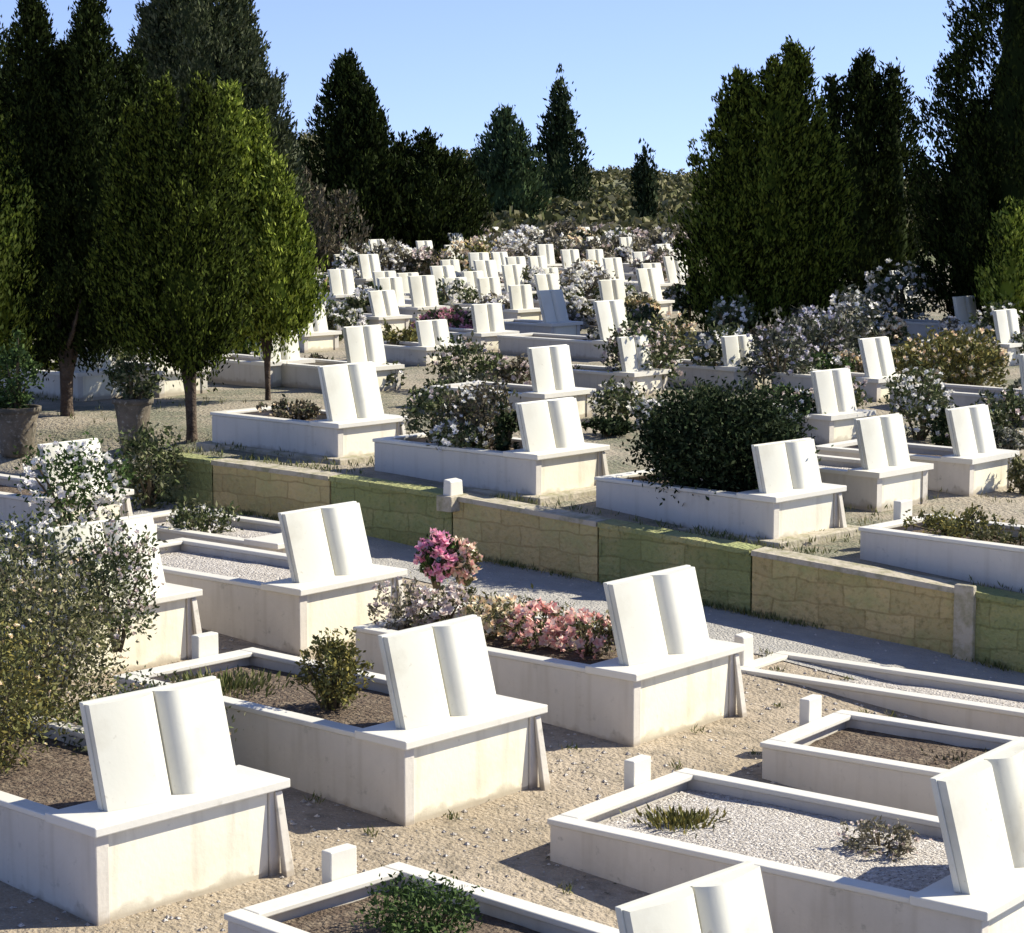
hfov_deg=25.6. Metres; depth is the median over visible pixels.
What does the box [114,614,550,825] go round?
grave
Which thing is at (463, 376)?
bush
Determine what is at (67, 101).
cypress tree
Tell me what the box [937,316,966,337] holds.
rose bush
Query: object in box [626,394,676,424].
flowering shrub
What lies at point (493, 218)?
shrub
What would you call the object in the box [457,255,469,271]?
rose bush
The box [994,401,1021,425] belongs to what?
bush
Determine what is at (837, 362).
bush
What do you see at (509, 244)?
rose bush
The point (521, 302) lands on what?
grave
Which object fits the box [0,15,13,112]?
cypress tree
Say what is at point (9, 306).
cypress tree
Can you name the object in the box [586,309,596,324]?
rose bush
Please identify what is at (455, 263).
grave
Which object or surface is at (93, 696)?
rose bush
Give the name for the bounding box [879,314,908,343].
rose bush
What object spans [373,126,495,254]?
conifer tree
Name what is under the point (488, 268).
grave
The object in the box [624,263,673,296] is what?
grave
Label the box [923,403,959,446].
flowering shrub
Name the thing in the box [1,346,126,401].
grave
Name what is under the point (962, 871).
grave
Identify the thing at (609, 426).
shrub
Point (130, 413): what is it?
planter pot
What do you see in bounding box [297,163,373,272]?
bushy tree
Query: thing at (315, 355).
shrub
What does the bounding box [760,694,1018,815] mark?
grave
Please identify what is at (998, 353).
flowering shrub
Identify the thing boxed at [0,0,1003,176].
sky
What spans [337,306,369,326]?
rose bush
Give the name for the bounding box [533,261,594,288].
grave
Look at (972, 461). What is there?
grave
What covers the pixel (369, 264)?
grave
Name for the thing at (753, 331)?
rose bush
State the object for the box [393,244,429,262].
rose bush
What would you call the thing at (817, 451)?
dark bush
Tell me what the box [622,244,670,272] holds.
grave
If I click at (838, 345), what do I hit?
flowering shrub
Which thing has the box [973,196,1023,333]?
cypress tree
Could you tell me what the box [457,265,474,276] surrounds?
rose bush
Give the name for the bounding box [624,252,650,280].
grave
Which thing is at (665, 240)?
grave
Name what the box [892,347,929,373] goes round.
bush
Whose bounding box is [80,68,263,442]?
cypress tree
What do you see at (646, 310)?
rose bush
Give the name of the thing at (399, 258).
grave
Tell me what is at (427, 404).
mixed shrub
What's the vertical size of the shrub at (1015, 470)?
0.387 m
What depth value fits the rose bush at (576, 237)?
61.76 m
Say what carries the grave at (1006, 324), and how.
on the ground at (52, 424)
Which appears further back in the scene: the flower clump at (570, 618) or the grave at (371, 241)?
the grave at (371, 241)
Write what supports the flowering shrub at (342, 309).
on the ground at (52, 424)
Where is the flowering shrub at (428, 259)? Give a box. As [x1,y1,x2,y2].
[403,243,449,274]
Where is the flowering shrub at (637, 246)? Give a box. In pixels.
[607,231,654,255]
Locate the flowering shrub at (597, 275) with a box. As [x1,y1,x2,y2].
[558,258,618,301]
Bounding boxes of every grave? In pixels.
[0,438,133,539]
[0,513,202,681]
[0,676,294,925]
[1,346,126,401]
[112,350,210,397]
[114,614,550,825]
[148,509,285,552]
[154,501,406,655]
[196,361,407,464]
[207,330,314,386]
[224,843,772,932]
[255,305,341,352]
[280,324,404,390]
[314,254,339,276]
[316,269,354,304]
[327,277,411,313]
[333,290,411,332]
[353,565,746,746]
[354,254,380,285]
[354,271,408,298]
[368,239,385,259]
[372,397,609,504]
[380,248,411,270]
[383,319,464,365]
[396,272,418,297]
[398,275,449,321]
[404,277,472,303]
[408,303,519,352]
[416,240,432,250]
[430,265,455,287]
[430,344,595,416]
[436,233,464,252]
[439,277,504,307]
[440,259,459,276]
[444,245,463,258]
[458,284,542,319]
[461,271,483,297]
[468,252,488,268]
[473,260,503,286]
[490,252,507,277]
[497,299,627,360]
[501,264,536,295]
[501,267,559,290]
[503,289,582,335]
[505,256,525,269]
[527,244,561,266]
[527,256,546,286]
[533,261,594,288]
[533,273,559,307]
[547,737,1023,932]
[548,249,579,271]
[559,249,603,276]
[572,335,670,394]
[581,279,629,325]
[586,236,600,245]
[588,268,674,315]
[594,437,861,549]
[602,257,634,281]
[610,237,633,262]
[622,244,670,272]
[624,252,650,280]
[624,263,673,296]
[626,256,685,285]
[629,249,689,276]
[641,232,674,256]
[652,334,768,390]
[740,651,1023,736]
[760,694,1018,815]
[770,336,914,401]
[772,368,875,443]
[816,404,1019,496]
[817,413,933,511]
[837,270,921,308]
[858,499,1023,592]
[888,354,1023,425]
[903,296,985,339]
[919,309,1023,365]
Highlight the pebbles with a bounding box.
[1,507,1011,932]
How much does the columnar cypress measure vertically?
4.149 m
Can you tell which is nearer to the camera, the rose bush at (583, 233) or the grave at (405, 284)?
the grave at (405, 284)
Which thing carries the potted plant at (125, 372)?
in the planter pot at (130, 413)
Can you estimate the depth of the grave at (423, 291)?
35.20 m
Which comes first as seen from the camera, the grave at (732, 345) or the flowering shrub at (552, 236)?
the grave at (732, 345)
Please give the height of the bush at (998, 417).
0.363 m
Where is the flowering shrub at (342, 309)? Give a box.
[324,293,356,340]
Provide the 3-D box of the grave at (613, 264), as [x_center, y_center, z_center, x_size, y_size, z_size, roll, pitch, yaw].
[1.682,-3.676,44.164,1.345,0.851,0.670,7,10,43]
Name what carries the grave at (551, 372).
on the ground at (52, 424)
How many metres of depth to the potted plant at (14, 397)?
20.75 m
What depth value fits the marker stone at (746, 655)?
14.11 m
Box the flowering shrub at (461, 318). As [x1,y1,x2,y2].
[409,300,472,328]
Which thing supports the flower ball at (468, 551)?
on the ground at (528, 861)
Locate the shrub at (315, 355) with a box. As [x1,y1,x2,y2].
[304,353,333,359]
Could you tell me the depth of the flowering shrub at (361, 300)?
35.18 m
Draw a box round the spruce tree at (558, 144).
[528,63,599,204]
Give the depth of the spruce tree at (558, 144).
103.47 m
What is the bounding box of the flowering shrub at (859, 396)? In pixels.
[809,366,872,408]
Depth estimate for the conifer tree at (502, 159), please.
84.46 m
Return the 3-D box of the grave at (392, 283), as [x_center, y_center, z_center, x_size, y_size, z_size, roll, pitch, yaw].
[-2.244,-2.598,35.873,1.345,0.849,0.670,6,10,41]
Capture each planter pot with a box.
[0,404,41,457]
[112,396,153,447]
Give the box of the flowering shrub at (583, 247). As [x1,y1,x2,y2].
[571,233,616,261]
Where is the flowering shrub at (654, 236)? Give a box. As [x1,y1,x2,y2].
[645,223,688,247]
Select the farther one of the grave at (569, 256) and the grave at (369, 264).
the grave at (569, 256)
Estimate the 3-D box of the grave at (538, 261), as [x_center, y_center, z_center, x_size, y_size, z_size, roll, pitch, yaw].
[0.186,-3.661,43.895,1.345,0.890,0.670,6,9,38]
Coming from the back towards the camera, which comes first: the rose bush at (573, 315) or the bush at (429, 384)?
the rose bush at (573, 315)
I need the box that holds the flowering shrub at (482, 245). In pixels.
[437,231,493,259]
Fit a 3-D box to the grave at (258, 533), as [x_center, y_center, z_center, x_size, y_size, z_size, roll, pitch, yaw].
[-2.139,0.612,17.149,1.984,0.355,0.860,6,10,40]
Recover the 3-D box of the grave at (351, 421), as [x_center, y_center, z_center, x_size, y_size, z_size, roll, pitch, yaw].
[-1.762,-0.436,19.542,1.830,0.972,1.010,7,10,42]
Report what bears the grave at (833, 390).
on the ground at (52, 424)
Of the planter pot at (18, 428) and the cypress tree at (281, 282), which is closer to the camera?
the planter pot at (18, 428)
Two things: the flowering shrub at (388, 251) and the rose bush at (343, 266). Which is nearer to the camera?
the rose bush at (343, 266)
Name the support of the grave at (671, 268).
on the ground at (52, 424)
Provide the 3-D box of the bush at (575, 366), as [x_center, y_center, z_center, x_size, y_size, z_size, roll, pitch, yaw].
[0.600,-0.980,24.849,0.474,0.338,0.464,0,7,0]
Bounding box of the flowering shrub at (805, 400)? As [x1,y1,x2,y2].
[776,388,825,433]
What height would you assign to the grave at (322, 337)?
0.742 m
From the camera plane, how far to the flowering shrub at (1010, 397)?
22.19 m
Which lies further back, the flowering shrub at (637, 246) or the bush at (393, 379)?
the flowering shrub at (637, 246)
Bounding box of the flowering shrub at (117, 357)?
[111,344,150,362]
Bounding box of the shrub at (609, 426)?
[581,414,637,437]
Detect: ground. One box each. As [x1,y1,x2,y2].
[0,264,1023,592]
[0,493,954,932]
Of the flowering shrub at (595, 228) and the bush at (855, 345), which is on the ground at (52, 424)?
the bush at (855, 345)
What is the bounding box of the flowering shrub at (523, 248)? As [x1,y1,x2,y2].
[486,223,536,267]
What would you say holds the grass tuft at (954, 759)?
on the grave at (868, 758)
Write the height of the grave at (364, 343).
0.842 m
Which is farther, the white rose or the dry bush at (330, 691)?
the white rose
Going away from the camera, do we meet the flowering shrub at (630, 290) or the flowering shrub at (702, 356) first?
the flowering shrub at (702, 356)
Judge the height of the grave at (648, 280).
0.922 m
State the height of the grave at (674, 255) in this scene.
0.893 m
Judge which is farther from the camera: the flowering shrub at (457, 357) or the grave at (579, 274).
the grave at (579, 274)
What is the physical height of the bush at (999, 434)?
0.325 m
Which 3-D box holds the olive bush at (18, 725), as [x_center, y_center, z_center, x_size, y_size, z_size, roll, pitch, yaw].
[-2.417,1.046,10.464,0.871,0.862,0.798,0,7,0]
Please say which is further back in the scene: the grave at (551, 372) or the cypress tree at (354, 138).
the cypress tree at (354, 138)
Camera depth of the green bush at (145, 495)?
18.55 m
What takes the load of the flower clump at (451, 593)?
on the grave at (670, 667)
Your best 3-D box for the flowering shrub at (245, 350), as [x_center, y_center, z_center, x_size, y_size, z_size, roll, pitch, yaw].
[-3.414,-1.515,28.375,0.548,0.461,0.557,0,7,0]
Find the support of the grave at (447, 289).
on the ground at (52, 424)
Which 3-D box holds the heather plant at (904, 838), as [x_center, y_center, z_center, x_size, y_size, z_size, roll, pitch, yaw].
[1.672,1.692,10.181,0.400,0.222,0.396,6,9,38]
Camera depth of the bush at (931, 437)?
21.04 m
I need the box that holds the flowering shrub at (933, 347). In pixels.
[890,321,992,383]
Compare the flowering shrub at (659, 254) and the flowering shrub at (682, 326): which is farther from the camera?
the flowering shrub at (659, 254)
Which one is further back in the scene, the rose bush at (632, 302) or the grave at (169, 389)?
the rose bush at (632, 302)
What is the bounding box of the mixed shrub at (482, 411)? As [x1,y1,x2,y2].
[435,371,520,449]
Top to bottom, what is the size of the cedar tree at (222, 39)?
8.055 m
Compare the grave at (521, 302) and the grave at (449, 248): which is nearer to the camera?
the grave at (521, 302)
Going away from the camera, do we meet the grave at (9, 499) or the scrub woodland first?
the grave at (9, 499)
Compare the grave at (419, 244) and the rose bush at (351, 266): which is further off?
the grave at (419, 244)
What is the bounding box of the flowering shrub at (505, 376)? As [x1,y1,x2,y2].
[491,353,531,384]
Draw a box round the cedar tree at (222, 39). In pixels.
[124,0,313,221]
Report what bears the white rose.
on the ground at (528, 861)
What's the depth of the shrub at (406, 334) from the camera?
28.76 m
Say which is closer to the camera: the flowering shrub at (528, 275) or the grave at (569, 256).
the flowering shrub at (528, 275)
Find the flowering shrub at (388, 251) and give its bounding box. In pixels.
[367,236,420,276]
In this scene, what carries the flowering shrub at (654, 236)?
on the ground at (52, 424)
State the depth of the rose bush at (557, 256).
52.20 m
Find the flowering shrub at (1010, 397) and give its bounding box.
[970,384,1023,427]
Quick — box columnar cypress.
[622,138,662,220]
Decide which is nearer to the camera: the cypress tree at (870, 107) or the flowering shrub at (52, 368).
the flowering shrub at (52, 368)
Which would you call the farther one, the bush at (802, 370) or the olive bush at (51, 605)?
the bush at (802, 370)
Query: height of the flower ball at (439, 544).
0.423 m
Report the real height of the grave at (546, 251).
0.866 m
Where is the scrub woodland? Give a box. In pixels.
[296,129,958,252]
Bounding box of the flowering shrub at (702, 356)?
[682,321,768,378]
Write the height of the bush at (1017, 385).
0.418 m
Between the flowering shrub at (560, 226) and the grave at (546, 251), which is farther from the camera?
the flowering shrub at (560, 226)
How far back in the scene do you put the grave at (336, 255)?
47.01 m
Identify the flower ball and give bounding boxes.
[412,527,459,589]
[439,536,482,585]
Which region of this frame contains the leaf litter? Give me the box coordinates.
[231,648,623,908]
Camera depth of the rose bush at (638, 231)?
66.14 m
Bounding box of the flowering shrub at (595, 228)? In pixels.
[581,221,622,233]
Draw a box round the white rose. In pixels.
[8,431,138,529]
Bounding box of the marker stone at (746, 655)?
[734,632,753,666]
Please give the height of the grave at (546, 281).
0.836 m
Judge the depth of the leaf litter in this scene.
10.61 m
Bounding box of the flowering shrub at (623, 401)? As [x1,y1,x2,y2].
[585,370,650,420]
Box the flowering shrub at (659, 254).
[629,244,677,281]
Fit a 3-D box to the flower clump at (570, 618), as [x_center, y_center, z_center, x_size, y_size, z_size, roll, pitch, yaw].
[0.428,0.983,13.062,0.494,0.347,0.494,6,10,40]
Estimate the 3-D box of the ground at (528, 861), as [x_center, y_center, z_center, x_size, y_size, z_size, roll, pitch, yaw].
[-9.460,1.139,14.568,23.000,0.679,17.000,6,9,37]
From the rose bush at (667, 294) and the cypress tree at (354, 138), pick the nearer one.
the rose bush at (667, 294)
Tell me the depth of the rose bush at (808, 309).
32.30 m
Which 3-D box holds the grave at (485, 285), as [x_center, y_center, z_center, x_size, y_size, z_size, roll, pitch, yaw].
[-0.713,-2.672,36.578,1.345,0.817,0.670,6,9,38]
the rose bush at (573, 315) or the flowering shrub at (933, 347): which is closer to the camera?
the flowering shrub at (933, 347)
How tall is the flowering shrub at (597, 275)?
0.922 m
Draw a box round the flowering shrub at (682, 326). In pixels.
[648,310,700,360]
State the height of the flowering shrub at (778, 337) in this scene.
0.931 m
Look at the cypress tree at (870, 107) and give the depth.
39.70 m
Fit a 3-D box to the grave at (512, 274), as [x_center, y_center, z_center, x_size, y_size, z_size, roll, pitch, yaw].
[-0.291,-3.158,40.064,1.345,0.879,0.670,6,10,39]
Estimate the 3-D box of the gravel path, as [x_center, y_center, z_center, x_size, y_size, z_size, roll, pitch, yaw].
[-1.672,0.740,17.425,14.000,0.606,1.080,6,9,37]
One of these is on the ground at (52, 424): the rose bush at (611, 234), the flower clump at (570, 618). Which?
the rose bush at (611, 234)
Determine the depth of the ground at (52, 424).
21.09 m
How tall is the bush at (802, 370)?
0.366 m
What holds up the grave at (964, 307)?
on the ground at (52, 424)
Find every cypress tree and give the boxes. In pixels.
[0,0,174,416]
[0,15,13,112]
[0,98,60,383]
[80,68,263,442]
[213,75,329,399]
[292,47,415,244]
[667,34,869,336]
[816,47,931,299]
[903,0,1023,320]
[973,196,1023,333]
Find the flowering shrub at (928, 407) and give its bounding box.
[877,360,954,440]
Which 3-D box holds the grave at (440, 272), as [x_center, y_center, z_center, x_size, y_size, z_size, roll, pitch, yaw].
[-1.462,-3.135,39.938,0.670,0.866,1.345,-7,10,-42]
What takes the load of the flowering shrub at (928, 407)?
on the ground at (52, 424)
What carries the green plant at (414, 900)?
on the grave at (731, 899)
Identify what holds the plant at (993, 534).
on the grave at (988, 562)
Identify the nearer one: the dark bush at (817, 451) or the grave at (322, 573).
the grave at (322, 573)
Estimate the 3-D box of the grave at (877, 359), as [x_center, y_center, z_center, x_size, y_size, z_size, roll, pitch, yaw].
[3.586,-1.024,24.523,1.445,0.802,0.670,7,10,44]
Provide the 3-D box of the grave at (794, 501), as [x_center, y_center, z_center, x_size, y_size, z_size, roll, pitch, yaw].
[1.536,0.197,16.714,1.910,0.872,1.030,7,10,44]
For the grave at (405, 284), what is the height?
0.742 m
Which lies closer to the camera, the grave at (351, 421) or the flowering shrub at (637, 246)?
the grave at (351, 421)
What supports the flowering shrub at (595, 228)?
on the hills
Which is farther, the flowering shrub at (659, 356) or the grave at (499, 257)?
the grave at (499, 257)
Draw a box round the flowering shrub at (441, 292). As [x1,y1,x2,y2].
[436,271,478,305]
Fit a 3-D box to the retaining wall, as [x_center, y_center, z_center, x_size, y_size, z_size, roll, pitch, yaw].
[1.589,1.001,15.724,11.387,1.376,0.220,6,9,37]
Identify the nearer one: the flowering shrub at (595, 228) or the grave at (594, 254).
the grave at (594, 254)
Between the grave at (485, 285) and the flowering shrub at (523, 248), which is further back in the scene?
the flowering shrub at (523, 248)
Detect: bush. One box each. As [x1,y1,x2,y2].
[0,492,149,673]
[0,524,145,741]
[0,608,86,772]
[44,662,245,754]
[62,509,167,652]
[106,419,190,509]
[161,493,242,532]
[288,625,374,709]
[316,273,327,288]
[319,277,354,292]
[336,264,353,274]
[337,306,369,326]
[341,237,369,253]
[346,261,358,269]
[353,266,360,278]
[355,282,374,291]
[367,572,429,630]
[385,361,406,389]
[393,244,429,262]
[407,377,456,404]
[436,367,501,383]
[437,248,444,259]
[450,335,466,349]
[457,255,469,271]
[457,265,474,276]
[468,233,494,247]
[476,358,514,380]
[485,234,501,247]
[494,246,515,256]
[498,241,515,250]
[508,220,539,243]
[537,242,567,267]
[562,288,577,301]
[563,234,581,244]
[564,282,586,299]
[565,294,593,327]
[567,308,589,330]
[569,225,595,242]
[572,364,584,369]
[580,259,599,270]
[583,326,599,339]
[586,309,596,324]
[600,229,630,251]
[611,244,632,262]
[619,360,817,505]
[623,224,649,245]
[624,292,663,314]
[626,301,663,331]
[635,292,654,303]
[662,284,692,309]
[678,381,721,401]
[716,395,833,474]
[750,324,781,352]
[750,382,809,403]
[759,382,813,398]
[779,364,810,373]
[784,346,812,358]
[785,306,825,328]
[787,349,858,372]
[831,348,863,372]
[834,346,893,372]
[841,341,891,351]
[852,303,889,337]
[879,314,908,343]
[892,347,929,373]
[930,427,948,443]
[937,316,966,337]
[940,363,990,384]
[968,337,1000,363]
[989,403,1011,428]
[993,425,1023,449]
[993,425,1023,450]
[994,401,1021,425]
[1000,377,1021,388]
[1009,331,1023,363]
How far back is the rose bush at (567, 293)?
37.03 m
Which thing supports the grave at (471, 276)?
on the ground at (52, 424)
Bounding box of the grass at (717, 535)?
[29,391,1022,671]
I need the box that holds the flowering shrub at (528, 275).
[501,265,562,290]
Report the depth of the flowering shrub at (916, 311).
33.84 m
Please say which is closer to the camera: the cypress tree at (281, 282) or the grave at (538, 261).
the cypress tree at (281, 282)
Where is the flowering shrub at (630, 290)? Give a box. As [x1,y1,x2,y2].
[591,277,638,300]
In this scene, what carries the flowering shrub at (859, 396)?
on the ground at (52, 424)
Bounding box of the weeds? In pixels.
[1,539,895,894]
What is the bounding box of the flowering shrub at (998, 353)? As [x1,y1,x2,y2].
[936,326,1015,386]
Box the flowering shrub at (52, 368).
[1,337,58,383]
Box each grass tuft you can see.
[169,662,306,699]
[619,803,731,838]
[920,746,985,768]
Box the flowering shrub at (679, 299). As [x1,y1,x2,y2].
[672,283,703,328]
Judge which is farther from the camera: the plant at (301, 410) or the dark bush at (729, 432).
the plant at (301, 410)
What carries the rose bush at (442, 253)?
on the ground at (52, 424)
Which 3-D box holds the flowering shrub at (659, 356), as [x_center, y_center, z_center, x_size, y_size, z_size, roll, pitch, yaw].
[1.427,-1.250,24.640,1.087,0.943,1.025,0,7,0]
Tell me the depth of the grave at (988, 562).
15.13 m
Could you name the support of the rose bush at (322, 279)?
on the ground at (52, 424)
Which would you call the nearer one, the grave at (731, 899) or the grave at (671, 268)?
the grave at (731, 899)
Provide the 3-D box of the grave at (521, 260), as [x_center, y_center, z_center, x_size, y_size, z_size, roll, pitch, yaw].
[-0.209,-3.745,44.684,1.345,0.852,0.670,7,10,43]
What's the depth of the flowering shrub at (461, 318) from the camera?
31.33 m
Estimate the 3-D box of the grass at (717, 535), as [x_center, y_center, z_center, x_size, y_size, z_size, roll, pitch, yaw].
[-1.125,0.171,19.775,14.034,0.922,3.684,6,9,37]
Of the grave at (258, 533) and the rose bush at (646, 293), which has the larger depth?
the rose bush at (646, 293)
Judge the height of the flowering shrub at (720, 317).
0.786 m
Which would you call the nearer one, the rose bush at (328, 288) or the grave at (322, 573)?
the grave at (322, 573)
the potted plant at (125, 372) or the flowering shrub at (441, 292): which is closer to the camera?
the potted plant at (125, 372)
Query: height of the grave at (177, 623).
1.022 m
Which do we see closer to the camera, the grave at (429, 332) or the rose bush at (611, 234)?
the grave at (429, 332)
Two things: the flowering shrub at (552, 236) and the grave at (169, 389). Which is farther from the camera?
the flowering shrub at (552, 236)
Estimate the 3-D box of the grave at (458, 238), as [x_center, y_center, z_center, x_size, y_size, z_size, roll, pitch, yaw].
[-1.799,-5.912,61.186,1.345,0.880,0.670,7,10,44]
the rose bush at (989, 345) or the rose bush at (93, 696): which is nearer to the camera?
the rose bush at (93, 696)
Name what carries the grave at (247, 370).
on the ground at (52, 424)
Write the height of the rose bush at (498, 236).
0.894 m
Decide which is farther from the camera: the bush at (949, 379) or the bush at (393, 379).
the bush at (949, 379)
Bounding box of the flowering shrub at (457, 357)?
[418,330,507,382]
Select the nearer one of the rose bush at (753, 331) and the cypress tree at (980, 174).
the rose bush at (753, 331)
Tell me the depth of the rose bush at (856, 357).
26.38 m
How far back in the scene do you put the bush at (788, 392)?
22.91 m
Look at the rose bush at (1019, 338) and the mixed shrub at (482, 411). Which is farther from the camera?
the rose bush at (1019, 338)
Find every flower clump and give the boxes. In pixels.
[401,576,481,626]
[455,583,539,639]
[491,595,581,649]
[541,603,615,658]
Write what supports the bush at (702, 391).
on the ground at (52, 424)
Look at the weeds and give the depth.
12.15 m
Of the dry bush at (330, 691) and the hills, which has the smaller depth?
the dry bush at (330, 691)
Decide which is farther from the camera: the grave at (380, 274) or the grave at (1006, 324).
the grave at (380, 274)
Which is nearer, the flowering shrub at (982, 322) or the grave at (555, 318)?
the flowering shrub at (982, 322)
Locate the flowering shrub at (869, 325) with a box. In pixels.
[825,281,884,347]
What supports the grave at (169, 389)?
on the ground at (52, 424)
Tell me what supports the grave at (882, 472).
on the ground at (52, 424)
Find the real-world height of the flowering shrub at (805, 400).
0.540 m
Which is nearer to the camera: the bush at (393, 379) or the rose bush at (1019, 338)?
the bush at (393, 379)
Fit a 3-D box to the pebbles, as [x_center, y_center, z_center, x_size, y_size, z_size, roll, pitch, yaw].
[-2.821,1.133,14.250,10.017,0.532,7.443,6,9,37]
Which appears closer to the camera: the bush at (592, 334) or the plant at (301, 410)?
the plant at (301, 410)
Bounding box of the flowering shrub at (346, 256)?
[331,246,358,268]
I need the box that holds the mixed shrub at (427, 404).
[400,378,475,443]
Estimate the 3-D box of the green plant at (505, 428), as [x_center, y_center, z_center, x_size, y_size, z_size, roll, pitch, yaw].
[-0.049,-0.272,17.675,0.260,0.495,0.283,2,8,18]
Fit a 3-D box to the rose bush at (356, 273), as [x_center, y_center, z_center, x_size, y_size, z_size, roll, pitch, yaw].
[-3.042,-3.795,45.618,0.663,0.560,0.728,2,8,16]
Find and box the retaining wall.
[157,451,1023,672]
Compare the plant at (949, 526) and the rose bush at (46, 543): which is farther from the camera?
the plant at (949, 526)
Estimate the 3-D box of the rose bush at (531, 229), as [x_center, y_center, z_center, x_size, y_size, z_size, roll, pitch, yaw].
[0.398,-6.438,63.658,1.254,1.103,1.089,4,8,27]
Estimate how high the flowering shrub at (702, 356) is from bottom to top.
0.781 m
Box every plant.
[0,324,44,408]
[102,353,166,399]
[256,394,321,419]
[349,868,483,932]
[491,400,520,450]
[837,815,932,861]
[902,502,1004,539]
[966,516,1023,545]
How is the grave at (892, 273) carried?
on the ground at (52, 424)
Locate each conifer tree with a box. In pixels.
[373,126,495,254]
[461,103,560,222]
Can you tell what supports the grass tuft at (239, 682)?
on the grave at (433, 724)
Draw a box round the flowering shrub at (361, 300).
[336,285,382,313]
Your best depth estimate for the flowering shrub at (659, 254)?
44.38 m
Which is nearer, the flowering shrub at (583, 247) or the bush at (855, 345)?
the bush at (855, 345)
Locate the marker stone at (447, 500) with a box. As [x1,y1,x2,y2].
[436,478,468,512]
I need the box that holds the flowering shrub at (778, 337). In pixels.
[739,311,822,386]
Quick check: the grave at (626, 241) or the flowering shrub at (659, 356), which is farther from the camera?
the grave at (626, 241)
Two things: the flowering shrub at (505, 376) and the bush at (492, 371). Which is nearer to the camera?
the flowering shrub at (505, 376)
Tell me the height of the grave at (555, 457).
0.912 m
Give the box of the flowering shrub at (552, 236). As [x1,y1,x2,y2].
[524,227,575,255]
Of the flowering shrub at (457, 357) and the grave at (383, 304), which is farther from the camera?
the grave at (383, 304)
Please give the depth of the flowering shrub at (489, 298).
35.24 m
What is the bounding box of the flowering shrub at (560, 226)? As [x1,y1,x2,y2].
[541,216,592,239]
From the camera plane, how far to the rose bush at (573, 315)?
32.50 m
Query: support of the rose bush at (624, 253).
on the ground at (52, 424)
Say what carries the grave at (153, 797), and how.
on the ground at (528, 861)
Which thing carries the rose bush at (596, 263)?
on the ground at (52, 424)
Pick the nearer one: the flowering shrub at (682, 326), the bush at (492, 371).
the bush at (492, 371)
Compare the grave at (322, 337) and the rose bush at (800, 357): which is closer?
the rose bush at (800, 357)
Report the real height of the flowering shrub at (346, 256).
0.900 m
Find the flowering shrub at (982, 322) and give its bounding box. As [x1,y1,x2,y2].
[969,300,1023,337]
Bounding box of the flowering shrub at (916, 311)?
[855,254,948,322]
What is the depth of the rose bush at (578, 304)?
34.34 m
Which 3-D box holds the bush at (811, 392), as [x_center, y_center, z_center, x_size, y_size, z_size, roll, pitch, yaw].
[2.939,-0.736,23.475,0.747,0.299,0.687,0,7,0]
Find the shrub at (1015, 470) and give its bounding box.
[1006,453,1023,494]
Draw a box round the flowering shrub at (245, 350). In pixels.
[230,334,259,354]
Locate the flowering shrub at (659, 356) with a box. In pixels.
[594,311,692,388]
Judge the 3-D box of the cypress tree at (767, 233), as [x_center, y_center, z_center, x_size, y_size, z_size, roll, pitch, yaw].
[3.673,-3.876,32.769,2.962,4.789,2.252,0,7,0]
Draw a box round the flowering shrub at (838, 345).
[765,302,863,364]
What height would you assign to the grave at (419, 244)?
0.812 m
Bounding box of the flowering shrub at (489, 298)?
[475,290,510,309]
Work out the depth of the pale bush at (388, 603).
13.68 m
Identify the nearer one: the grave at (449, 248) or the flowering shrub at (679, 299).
the flowering shrub at (679, 299)
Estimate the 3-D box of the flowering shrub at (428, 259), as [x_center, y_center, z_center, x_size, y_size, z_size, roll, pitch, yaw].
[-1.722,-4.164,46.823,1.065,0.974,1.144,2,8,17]
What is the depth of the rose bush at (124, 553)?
12.91 m
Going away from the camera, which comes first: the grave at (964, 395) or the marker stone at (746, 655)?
the marker stone at (746, 655)
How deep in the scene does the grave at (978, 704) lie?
13.53 m
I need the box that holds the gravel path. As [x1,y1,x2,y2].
[129,496,1023,685]
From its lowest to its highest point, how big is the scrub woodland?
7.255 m
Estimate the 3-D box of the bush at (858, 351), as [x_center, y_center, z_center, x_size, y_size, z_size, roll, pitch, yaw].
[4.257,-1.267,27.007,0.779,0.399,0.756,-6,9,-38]
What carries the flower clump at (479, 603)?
on the grave at (670, 667)
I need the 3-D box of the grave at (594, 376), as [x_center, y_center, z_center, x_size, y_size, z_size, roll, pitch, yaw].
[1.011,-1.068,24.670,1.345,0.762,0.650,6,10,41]
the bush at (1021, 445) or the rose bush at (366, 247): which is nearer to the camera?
the bush at (1021, 445)
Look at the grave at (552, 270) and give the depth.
40.79 m
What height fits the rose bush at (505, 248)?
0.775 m
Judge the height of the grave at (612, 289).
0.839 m
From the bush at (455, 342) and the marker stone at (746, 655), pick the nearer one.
the marker stone at (746, 655)
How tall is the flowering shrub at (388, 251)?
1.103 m
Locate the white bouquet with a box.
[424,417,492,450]
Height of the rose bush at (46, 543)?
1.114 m
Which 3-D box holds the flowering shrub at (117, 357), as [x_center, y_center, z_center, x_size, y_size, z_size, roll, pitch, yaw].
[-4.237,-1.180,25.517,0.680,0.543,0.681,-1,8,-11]
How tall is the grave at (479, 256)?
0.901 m
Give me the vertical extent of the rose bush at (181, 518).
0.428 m
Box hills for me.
[292,144,948,264]
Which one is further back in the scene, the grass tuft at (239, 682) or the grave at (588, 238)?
the grave at (588, 238)
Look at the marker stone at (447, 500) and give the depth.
17.03 m
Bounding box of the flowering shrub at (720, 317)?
[703,290,759,335]
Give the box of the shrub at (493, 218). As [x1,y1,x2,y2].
[483,211,496,226]
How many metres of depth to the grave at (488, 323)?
29.84 m
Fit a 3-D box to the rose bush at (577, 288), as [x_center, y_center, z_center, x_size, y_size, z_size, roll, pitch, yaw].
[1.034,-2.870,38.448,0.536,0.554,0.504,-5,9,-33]
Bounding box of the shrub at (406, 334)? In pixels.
[379,318,417,345]

